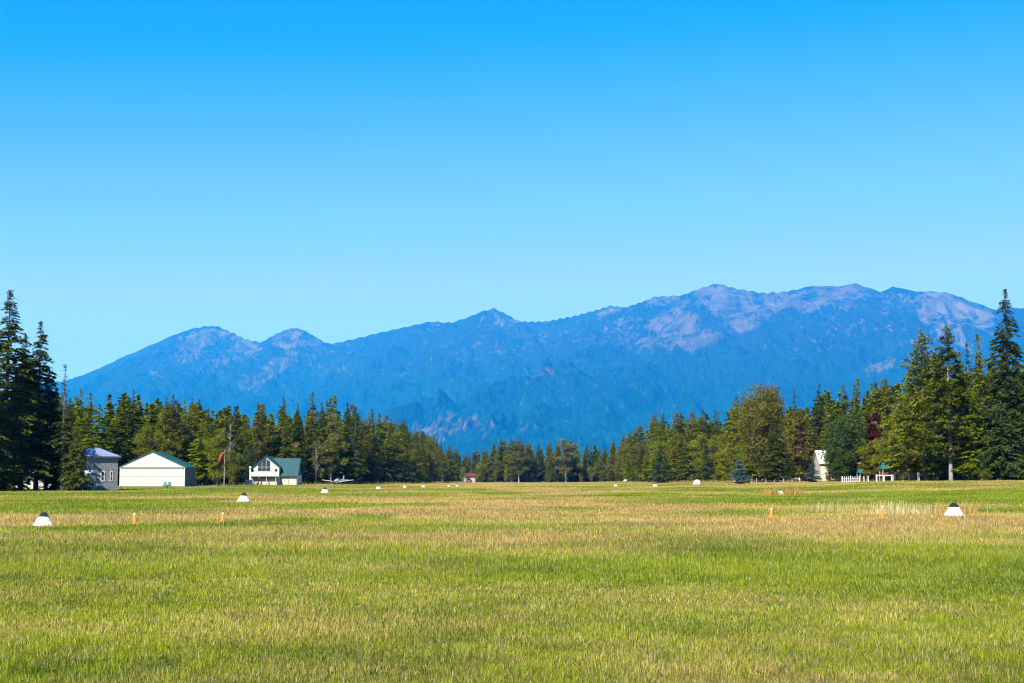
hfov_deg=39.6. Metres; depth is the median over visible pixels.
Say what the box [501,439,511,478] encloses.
fir tree
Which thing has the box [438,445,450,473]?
pine tree
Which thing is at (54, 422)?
spruce tree
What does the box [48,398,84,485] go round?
spruce tree
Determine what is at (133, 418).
fir tree
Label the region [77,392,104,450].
fir tree
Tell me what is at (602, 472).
shrub
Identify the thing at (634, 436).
fir tree
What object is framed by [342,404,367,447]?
pine tree
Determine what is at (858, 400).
fir tree
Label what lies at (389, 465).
fir tree
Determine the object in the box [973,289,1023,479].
spruce tree
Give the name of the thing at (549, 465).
fir tree
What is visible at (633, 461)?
broadleaf tree
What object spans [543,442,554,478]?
fir tree
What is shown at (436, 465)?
broadleaf tree
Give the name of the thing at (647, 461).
fir tree
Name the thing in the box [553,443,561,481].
spruce tree
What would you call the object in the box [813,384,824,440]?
spruce tree
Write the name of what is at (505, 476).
shrub
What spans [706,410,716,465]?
spruce tree
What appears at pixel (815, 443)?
fir tree
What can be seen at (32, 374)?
spruce tree
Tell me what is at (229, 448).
dead tree
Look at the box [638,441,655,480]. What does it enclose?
fir tree
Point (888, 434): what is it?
broadleaf tree
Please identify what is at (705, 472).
spruce tree
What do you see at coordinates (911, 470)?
fir tree
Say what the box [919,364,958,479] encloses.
fir tree
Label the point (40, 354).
spruce tree
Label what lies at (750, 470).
fir tree
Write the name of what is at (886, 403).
fir tree
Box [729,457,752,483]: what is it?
blue spruce
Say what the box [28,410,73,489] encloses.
spruce tree
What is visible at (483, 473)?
shrub
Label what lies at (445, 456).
broadleaf tree
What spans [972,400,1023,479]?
spruce tree
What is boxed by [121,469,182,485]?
door
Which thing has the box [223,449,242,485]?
broadleaf tree
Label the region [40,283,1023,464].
mountains
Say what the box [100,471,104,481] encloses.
window
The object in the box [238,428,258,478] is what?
fir tree
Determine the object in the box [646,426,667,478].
fir tree
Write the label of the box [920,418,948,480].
fir tree
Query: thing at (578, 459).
fir tree
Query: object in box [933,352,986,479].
fir tree
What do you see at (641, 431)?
fir tree
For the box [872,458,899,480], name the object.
shrub
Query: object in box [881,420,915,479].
broadleaf tree
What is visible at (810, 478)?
blue spruce
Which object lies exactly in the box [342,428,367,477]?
pine tree
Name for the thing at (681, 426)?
fir tree
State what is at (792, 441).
fir tree
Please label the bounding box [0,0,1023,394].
sky
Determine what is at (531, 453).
fir tree
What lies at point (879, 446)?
broadleaf tree
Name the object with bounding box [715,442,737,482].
broadleaf tree
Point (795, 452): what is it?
pine tree
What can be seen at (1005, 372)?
fir tree
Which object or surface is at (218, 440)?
broadleaf tree
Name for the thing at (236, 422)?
spruce tree
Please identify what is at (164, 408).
fir tree
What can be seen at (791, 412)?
fir tree
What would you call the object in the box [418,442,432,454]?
broadleaf tree
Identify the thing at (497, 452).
fir tree
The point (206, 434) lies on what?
fir tree
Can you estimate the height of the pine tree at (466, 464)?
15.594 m
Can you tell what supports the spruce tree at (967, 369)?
on the ground at (851, 483)
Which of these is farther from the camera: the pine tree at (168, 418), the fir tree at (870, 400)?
the pine tree at (168, 418)
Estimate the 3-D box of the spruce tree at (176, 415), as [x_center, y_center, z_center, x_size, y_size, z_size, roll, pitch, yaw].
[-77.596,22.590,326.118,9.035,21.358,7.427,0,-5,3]
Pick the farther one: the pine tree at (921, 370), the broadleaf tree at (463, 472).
the broadleaf tree at (463, 472)
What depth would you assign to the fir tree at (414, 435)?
603.21 m
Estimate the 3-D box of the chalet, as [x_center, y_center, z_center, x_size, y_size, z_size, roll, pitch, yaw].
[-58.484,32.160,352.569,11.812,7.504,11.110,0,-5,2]
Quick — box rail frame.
[876,474,892,481]
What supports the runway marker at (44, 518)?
on the ground at (851, 483)
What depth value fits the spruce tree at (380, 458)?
456.98 m
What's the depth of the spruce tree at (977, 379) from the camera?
267.25 m
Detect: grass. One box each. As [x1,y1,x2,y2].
[3,485,981,524]
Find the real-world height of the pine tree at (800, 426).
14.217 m
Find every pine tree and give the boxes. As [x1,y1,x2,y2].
[54,395,75,432]
[155,402,188,459]
[176,403,209,464]
[235,426,256,466]
[247,405,276,463]
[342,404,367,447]
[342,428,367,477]
[357,418,376,476]
[380,414,400,458]
[384,428,407,482]
[403,424,414,448]
[409,446,424,482]
[412,430,426,447]
[422,438,442,481]
[435,447,443,480]
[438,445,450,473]
[445,446,462,478]
[453,448,464,470]
[461,454,470,472]
[529,453,542,481]
[579,450,589,481]
[609,441,625,475]
[618,431,634,479]
[643,414,657,453]
[665,411,686,470]
[683,411,698,469]
[691,415,710,472]
[728,393,754,445]
[729,398,752,445]
[781,407,816,480]
[781,419,812,471]
[864,379,896,479]
[887,399,916,479]
[891,359,933,458]
[892,328,955,480]
[912,324,984,480]
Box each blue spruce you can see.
[647,442,671,482]
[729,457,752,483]
[805,461,821,481]
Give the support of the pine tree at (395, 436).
on the ground at (851, 483)
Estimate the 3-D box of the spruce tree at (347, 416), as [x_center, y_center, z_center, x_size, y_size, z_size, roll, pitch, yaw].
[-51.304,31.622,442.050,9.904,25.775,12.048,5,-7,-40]
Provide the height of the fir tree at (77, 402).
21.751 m
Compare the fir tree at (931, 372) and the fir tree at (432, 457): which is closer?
the fir tree at (931, 372)
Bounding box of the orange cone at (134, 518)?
[133,513,137,523]
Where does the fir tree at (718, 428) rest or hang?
on the ground at (851, 483)
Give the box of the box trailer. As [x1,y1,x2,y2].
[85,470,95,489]
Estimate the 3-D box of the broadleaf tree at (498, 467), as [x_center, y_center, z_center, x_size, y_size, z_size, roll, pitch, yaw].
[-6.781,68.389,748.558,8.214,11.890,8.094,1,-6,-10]
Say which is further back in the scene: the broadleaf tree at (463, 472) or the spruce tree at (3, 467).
the broadleaf tree at (463, 472)
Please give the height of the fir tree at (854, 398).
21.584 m
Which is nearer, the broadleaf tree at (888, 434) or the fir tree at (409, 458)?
the broadleaf tree at (888, 434)
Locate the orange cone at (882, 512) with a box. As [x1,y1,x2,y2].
[879,506,885,517]
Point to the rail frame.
(891, 475)
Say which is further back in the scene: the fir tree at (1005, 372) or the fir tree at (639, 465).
the fir tree at (639, 465)
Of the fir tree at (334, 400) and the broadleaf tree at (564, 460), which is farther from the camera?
the broadleaf tree at (564, 460)
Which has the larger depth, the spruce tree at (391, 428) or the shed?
the spruce tree at (391, 428)
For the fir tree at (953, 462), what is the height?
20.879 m
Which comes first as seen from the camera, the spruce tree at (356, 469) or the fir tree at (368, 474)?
the spruce tree at (356, 469)
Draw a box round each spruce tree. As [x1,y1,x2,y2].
[0,289,55,490]
[0,337,58,489]
[0,380,15,479]
[0,425,31,490]
[10,357,44,487]
[15,321,65,489]
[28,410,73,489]
[31,365,100,490]
[34,373,65,489]
[40,388,59,484]
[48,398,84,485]
[58,424,95,490]
[168,394,187,461]
[198,399,205,432]
[222,421,235,475]
[222,436,239,483]
[227,407,240,451]
[288,403,311,478]
[305,402,334,483]
[319,398,347,481]
[341,407,370,481]
[342,402,353,480]
[363,409,377,478]
[371,431,387,481]
[385,419,399,475]
[392,456,419,483]
[399,419,407,449]
[421,442,430,481]
[455,451,461,480]
[531,443,543,481]
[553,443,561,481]
[585,445,595,480]
[698,434,712,481]
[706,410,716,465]
[728,427,739,478]
[756,413,793,481]
[789,389,796,438]
[805,391,826,468]
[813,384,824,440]
[882,385,915,470]
[956,343,977,479]
[965,352,986,477]
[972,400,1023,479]
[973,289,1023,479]
[1004,365,1023,475]
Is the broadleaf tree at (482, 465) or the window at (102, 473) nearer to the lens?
the window at (102, 473)
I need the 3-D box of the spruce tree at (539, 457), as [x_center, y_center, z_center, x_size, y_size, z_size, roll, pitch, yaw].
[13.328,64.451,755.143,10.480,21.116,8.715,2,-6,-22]
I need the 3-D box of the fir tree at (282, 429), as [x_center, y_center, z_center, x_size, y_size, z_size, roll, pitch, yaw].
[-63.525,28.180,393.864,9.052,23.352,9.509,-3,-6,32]
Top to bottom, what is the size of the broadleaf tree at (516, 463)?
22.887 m
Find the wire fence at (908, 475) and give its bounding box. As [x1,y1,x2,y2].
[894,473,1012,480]
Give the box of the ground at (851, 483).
[0,479,1023,682]
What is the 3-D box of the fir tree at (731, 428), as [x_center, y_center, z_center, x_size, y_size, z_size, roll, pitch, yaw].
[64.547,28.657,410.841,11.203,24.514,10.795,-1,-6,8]
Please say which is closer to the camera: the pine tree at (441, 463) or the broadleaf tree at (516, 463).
the pine tree at (441, 463)
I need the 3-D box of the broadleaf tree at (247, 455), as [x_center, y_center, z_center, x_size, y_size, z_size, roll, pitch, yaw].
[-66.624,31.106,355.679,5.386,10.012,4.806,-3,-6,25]
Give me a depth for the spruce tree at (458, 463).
747.52 m
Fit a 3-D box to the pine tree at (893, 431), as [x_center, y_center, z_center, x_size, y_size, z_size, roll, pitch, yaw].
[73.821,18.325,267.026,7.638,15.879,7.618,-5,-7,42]
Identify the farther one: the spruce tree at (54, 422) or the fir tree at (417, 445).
the fir tree at (417, 445)
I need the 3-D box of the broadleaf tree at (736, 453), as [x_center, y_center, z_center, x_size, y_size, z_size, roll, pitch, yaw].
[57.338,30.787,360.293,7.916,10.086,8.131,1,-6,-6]
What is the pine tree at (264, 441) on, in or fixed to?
on the ground at (851, 483)
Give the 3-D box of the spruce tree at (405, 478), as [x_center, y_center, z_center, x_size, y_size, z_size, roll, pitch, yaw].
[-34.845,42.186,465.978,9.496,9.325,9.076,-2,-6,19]
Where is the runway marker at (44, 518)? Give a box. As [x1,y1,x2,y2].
[33,512,52,525]
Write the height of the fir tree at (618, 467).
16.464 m
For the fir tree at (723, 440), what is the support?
on the ground at (851, 483)
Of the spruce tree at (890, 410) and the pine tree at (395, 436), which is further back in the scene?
the pine tree at (395, 436)
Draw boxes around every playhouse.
[856,469,867,480]
[878,462,894,480]
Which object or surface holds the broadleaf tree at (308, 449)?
on the ground at (851, 483)
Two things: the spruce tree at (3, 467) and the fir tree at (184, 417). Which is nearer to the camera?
the spruce tree at (3, 467)
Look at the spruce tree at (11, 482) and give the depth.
189.09 m
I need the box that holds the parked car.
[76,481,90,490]
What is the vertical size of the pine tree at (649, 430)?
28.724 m
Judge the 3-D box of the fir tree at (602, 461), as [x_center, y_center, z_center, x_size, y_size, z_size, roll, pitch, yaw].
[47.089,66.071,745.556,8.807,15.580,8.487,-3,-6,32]
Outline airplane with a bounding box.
[326,476,350,484]
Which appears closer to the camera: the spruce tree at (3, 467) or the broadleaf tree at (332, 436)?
the spruce tree at (3, 467)
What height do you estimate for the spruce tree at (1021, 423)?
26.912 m
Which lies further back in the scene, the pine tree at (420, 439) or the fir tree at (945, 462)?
the pine tree at (420, 439)
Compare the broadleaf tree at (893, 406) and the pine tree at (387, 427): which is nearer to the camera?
the broadleaf tree at (893, 406)
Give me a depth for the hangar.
283.74 m
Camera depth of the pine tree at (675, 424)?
500.39 m
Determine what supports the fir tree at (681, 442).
on the ground at (851, 483)
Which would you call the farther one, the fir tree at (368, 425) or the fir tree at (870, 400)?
the fir tree at (368, 425)
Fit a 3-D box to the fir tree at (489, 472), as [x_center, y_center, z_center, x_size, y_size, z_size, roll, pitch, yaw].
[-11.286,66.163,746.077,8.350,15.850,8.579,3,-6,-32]
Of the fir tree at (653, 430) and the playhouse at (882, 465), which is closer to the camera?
the playhouse at (882, 465)
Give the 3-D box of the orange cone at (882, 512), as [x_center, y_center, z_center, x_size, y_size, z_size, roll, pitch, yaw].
[15.578,7.192,59.825,0.260,0.558,0.260,2,-6,-25]
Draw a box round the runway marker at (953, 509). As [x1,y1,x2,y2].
[944,503,962,515]
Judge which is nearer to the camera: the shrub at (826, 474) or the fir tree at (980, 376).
the fir tree at (980, 376)
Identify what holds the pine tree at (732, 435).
on the ground at (851, 483)
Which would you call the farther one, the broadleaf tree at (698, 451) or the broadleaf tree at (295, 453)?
the broadleaf tree at (698, 451)
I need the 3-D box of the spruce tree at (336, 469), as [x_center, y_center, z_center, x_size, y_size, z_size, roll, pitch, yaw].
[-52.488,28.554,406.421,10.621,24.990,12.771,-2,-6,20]
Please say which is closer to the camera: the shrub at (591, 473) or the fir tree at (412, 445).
the fir tree at (412, 445)
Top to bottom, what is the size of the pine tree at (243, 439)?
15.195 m
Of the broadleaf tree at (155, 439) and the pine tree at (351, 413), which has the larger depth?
the pine tree at (351, 413)
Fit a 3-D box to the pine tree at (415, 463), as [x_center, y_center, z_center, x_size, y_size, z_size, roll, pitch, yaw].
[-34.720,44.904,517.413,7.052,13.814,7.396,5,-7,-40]
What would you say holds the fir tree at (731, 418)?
on the ground at (851, 483)
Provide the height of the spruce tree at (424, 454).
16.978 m
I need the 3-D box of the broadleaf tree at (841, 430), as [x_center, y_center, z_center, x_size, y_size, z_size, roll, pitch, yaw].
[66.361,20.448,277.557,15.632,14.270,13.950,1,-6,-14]
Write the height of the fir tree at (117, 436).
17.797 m
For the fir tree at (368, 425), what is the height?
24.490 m
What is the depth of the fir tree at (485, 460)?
753.48 m
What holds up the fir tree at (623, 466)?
on the ground at (851, 483)
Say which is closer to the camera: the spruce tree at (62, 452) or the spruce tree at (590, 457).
the spruce tree at (62, 452)
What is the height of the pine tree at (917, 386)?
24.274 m
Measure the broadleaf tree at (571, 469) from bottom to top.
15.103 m
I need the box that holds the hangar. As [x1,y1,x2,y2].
[118,451,196,486]
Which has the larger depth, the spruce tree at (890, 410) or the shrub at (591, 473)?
the shrub at (591, 473)
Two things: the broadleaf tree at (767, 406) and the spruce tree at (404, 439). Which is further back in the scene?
the spruce tree at (404, 439)
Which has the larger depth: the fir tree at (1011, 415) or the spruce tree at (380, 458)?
the spruce tree at (380, 458)
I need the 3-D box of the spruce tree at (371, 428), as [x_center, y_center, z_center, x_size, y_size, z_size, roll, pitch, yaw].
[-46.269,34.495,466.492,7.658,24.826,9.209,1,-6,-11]
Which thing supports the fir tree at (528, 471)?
on the ground at (851, 483)
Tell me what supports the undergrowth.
on the ground at (851, 483)
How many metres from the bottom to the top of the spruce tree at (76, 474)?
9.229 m
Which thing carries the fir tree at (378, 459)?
on the ground at (851, 483)
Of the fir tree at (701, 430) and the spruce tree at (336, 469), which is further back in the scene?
the fir tree at (701, 430)
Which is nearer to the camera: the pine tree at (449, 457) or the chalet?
the chalet
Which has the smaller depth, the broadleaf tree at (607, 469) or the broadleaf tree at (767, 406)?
the broadleaf tree at (767, 406)
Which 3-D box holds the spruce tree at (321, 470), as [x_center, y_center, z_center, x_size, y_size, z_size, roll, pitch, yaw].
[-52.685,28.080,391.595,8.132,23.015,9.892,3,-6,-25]
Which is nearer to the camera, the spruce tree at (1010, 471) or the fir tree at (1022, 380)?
the spruce tree at (1010, 471)
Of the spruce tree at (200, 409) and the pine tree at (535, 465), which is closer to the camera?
the spruce tree at (200, 409)
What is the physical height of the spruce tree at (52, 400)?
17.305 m
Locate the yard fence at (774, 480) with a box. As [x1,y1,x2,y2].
[751,478,800,482]
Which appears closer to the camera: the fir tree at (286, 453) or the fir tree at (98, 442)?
the fir tree at (98, 442)
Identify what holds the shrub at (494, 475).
on the ground at (851, 483)
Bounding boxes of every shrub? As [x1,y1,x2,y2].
[479,467,487,481]
[491,470,498,480]
[502,469,507,480]
[506,469,516,481]
[530,472,535,481]
[547,467,561,481]
[587,466,595,481]
[598,470,605,480]
[825,469,831,481]
[826,474,839,480]
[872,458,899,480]
[977,468,994,480]
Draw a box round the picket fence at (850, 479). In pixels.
[841,476,868,482]
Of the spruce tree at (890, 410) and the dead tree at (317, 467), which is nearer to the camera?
the spruce tree at (890, 410)
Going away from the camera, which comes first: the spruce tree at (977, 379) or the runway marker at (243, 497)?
the runway marker at (243, 497)
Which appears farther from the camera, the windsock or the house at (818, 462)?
the windsock
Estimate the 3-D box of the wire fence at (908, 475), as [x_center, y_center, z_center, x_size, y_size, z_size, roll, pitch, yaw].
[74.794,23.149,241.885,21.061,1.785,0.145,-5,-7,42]
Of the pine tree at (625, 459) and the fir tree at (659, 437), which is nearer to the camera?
the fir tree at (659, 437)
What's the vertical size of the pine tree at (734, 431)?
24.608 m
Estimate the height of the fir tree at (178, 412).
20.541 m
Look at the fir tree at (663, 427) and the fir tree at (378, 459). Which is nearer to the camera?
the fir tree at (378, 459)
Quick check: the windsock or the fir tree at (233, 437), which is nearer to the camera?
the windsock
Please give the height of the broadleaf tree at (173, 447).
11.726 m
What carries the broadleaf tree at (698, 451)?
on the ground at (851, 483)
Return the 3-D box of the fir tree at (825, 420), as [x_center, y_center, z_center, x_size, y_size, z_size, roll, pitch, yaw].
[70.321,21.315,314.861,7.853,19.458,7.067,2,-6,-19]
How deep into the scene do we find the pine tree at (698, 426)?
454.14 m
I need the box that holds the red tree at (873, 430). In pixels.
[865,413,881,480]
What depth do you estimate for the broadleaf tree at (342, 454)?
430.79 m
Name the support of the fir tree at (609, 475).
on the ground at (851, 483)
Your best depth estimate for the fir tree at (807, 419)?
336.73 m
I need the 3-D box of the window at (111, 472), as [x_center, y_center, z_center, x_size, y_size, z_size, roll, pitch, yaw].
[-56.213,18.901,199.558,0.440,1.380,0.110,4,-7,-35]
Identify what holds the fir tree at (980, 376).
on the ground at (851, 483)
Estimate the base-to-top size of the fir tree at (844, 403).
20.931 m
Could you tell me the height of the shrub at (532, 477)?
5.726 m
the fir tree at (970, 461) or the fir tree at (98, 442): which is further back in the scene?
the fir tree at (98, 442)
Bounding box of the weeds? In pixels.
[117,476,1023,485]
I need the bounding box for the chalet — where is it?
[249,456,303,484]
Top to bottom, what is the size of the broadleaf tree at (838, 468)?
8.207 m
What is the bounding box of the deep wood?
[13,360,1023,481]
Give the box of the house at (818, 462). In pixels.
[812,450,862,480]
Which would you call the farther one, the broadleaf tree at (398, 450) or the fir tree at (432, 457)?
the fir tree at (432, 457)
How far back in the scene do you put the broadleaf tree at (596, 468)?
743.95 m
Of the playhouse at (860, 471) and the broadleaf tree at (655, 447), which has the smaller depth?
the playhouse at (860, 471)
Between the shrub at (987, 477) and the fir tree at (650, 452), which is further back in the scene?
the fir tree at (650, 452)
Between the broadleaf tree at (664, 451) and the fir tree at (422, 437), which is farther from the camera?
the fir tree at (422, 437)
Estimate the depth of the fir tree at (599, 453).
753.71 m
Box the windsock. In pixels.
[218,452,224,483]
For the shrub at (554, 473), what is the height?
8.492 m
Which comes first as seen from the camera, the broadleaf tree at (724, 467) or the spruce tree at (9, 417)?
the spruce tree at (9, 417)
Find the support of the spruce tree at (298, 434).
on the ground at (851, 483)
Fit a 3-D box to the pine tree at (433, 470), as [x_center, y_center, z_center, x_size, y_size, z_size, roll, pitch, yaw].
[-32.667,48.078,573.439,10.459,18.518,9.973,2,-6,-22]
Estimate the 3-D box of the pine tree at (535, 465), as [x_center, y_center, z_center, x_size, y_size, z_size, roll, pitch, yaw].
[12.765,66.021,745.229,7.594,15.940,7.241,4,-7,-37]
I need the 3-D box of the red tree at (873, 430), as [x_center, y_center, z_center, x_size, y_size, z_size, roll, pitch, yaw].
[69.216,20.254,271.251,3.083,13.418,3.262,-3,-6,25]
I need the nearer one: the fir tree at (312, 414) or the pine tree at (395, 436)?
the fir tree at (312, 414)
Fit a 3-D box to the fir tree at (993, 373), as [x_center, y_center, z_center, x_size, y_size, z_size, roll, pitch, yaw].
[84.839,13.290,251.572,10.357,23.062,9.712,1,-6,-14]
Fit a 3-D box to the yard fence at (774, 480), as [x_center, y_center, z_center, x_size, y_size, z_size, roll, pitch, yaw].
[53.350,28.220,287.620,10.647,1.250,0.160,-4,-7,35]
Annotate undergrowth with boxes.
[8,466,1023,485]
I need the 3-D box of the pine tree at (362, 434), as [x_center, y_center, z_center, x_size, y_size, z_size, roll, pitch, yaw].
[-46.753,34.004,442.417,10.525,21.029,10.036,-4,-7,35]
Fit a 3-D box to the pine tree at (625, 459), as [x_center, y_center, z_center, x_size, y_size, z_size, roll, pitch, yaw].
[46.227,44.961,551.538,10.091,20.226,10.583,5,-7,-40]
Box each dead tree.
[225,424,235,485]
[313,448,319,470]
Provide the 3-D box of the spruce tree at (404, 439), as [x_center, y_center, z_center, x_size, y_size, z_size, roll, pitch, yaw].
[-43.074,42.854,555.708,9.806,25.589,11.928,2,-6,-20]
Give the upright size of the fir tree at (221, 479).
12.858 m
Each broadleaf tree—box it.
[131,424,164,456]
[158,432,182,458]
[202,428,233,485]
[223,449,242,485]
[240,446,256,482]
[283,442,306,471]
[302,441,324,477]
[315,413,349,483]
[320,425,354,476]
[385,444,402,478]
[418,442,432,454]
[419,461,428,481]
[427,453,441,481]
[440,452,451,478]
[459,467,467,480]
[473,463,482,481]
[476,462,486,481]
[492,460,505,479]
[507,439,532,481]
[551,438,584,481]
[567,459,576,481]
[593,462,602,481]
[604,462,610,480]
[630,442,646,474]
[648,437,667,464]
[653,440,691,481]
[662,434,694,477]
[687,433,715,477]
[704,432,733,472]
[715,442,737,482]
[727,443,744,476]
[731,381,799,481]
[818,410,892,480]
[823,440,857,480]
[855,440,877,480]
[869,437,893,480]
[874,402,901,451]
[876,433,892,479]
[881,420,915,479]
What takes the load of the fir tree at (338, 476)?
on the ground at (851, 483)
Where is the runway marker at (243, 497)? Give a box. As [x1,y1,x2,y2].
[237,493,249,501]
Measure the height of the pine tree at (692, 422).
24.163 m
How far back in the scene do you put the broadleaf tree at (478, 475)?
726.30 m
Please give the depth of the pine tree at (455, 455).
756.02 m
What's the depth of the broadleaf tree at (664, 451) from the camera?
461.00 m
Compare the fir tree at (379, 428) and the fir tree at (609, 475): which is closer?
the fir tree at (379, 428)
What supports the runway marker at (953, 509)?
on the ground at (851, 483)
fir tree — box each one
[73,388,88,442]
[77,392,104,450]
[84,404,119,473]
[104,406,138,484]
[117,389,143,463]
[158,397,177,450]
[174,400,188,457]
[180,398,193,464]
[186,420,219,485]
[189,403,203,447]
[196,426,214,484]
[207,433,235,484]
[223,415,247,480]
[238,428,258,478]
[269,403,292,455]
[270,397,301,457]
[276,414,294,457]
[300,391,320,481]
[320,400,341,483]
[322,394,353,477]
[360,438,381,481]
[363,413,376,443]
[370,413,383,454]
[370,413,388,481]
[370,429,386,481]
[380,431,402,480]
[397,423,415,480]
[404,444,414,479]
[406,436,426,480]
[409,436,427,480]
[411,426,420,444]
[420,431,427,447]
[428,440,443,481]
[481,447,491,481]
[484,456,496,481]
[494,438,500,481]
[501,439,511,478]
[513,446,524,479]
[519,443,538,480]
[522,443,542,479]
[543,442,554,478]
[543,451,552,480]
[568,452,578,481]
[575,445,583,480]
[593,448,603,478]
[594,453,606,480]
[604,441,620,480]
[611,444,624,481]
[617,437,634,477]
[620,426,644,481]
[620,433,643,480]
[626,427,645,476]
[631,442,645,481]
[632,424,647,446]
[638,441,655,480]
[638,444,652,481]
[644,417,657,453]
[645,419,665,477]
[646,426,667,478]
[649,415,657,454]
[654,413,670,448]
[662,435,695,480]
[671,413,687,440]
[677,418,698,481]
[690,409,709,472]
[691,412,712,479]
[711,432,728,480]
[712,413,722,473]
[713,396,741,468]
[718,399,741,463]
[729,413,764,481]
[738,432,749,467]
[772,408,811,471]
[778,409,794,473]
[802,407,812,440]
[804,428,820,475]
[819,394,832,443]
[835,384,856,434]
[851,383,861,422]
[852,378,865,431]
[862,383,882,476]
[874,367,933,480]
[877,379,890,470]
[904,352,957,479]
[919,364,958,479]
[920,382,955,477]
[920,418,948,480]
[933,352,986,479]
[951,392,998,479]
[966,334,999,479]
[973,352,1004,479]
[988,352,1022,404]
[991,381,1015,477]
[1006,374,1023,477]
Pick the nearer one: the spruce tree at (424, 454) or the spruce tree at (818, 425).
the spruce tree at (818, 425)
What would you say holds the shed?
on the ground at (851, 483)
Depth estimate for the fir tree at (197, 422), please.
344.47 m
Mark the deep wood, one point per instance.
(150, 417)
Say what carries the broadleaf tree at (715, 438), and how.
on the ground at (851, 483)
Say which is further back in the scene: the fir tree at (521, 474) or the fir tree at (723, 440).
the fir tree at (521, 474)
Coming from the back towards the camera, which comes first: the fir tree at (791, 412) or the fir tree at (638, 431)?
the fir tree at (638, 431)
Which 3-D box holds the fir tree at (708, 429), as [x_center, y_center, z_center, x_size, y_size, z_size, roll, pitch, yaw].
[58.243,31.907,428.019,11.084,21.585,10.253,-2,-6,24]
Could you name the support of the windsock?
on the ground at (851, 483)
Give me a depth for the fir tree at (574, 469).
745.04 m
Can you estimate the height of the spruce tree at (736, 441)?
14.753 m
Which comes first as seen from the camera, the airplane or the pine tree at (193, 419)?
the pine tree at (193, 419)
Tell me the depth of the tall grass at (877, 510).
65.62 m
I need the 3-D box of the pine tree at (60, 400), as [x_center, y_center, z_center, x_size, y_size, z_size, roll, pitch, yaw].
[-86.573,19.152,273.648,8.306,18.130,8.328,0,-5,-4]
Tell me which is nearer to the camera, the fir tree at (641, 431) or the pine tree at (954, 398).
the pine tree at (954, 398)
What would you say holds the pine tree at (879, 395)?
on the ground at (851, 483)
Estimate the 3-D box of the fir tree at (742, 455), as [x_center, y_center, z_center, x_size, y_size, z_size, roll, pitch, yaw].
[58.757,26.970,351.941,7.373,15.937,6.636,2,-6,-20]
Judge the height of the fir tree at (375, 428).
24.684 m
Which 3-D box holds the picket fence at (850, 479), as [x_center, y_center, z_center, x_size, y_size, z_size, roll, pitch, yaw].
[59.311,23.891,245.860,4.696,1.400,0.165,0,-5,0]
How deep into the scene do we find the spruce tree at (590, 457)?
751.73 m
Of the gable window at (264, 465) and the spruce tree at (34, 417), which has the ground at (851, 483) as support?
the spruce tree at (34, 417)
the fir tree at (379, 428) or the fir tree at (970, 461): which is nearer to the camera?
the fir tree at (970, 461)
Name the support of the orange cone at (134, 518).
on the ground at (851, 483)
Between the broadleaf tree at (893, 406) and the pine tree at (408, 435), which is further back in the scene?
the pine tree at (408, 435)
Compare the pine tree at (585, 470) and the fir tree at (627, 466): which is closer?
the fir tree at (627, 466)
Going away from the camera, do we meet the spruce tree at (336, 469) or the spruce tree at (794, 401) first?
the spruce tree at (794, 401)
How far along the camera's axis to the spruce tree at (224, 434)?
345.56 m
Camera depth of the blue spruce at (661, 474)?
442.61 m
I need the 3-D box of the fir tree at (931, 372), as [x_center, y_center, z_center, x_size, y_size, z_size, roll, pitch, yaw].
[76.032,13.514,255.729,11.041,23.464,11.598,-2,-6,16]
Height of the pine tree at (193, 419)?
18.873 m
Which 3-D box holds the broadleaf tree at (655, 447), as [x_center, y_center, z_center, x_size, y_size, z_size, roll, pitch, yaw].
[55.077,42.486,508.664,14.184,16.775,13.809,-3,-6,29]
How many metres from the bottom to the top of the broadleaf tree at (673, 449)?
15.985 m
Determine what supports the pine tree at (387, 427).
on the ground at (851, 483)
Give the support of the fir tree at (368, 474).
on the ground at (851, 483)
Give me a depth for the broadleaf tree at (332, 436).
390.22 m
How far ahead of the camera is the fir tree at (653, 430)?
571.95 m
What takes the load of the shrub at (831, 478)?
on the ground at (851, 483)
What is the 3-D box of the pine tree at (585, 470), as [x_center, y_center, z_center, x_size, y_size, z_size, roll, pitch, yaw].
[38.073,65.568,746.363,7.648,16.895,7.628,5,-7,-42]
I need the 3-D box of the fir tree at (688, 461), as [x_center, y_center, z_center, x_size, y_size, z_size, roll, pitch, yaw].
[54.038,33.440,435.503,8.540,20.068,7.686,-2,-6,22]
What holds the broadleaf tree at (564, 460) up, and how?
on the ground at (851, 483)
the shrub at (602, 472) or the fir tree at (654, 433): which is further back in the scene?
the shrub at (602, 472)
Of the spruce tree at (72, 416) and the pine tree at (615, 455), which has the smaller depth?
the spruce tree at (72, 416)
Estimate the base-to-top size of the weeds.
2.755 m
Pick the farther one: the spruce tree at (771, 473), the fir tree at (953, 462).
the spruce tree at (771, 473)
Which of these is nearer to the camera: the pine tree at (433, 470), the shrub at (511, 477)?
the pine tree at (433, 470)
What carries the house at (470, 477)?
on the ground at (851, 483)
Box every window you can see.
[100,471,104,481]
[110,471,112,480]
[258,459,269,470]
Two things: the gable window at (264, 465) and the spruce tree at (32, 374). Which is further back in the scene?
the gable window at (264, 465)
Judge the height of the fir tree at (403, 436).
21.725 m
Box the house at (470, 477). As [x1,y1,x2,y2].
[461,473,475,481]
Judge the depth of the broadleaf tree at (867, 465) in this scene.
268.56 m
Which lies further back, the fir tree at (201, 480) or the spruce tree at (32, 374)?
the fir tree at (201, 480)
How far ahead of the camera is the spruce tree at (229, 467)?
337.16 m
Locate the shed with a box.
[80,447,121,489]

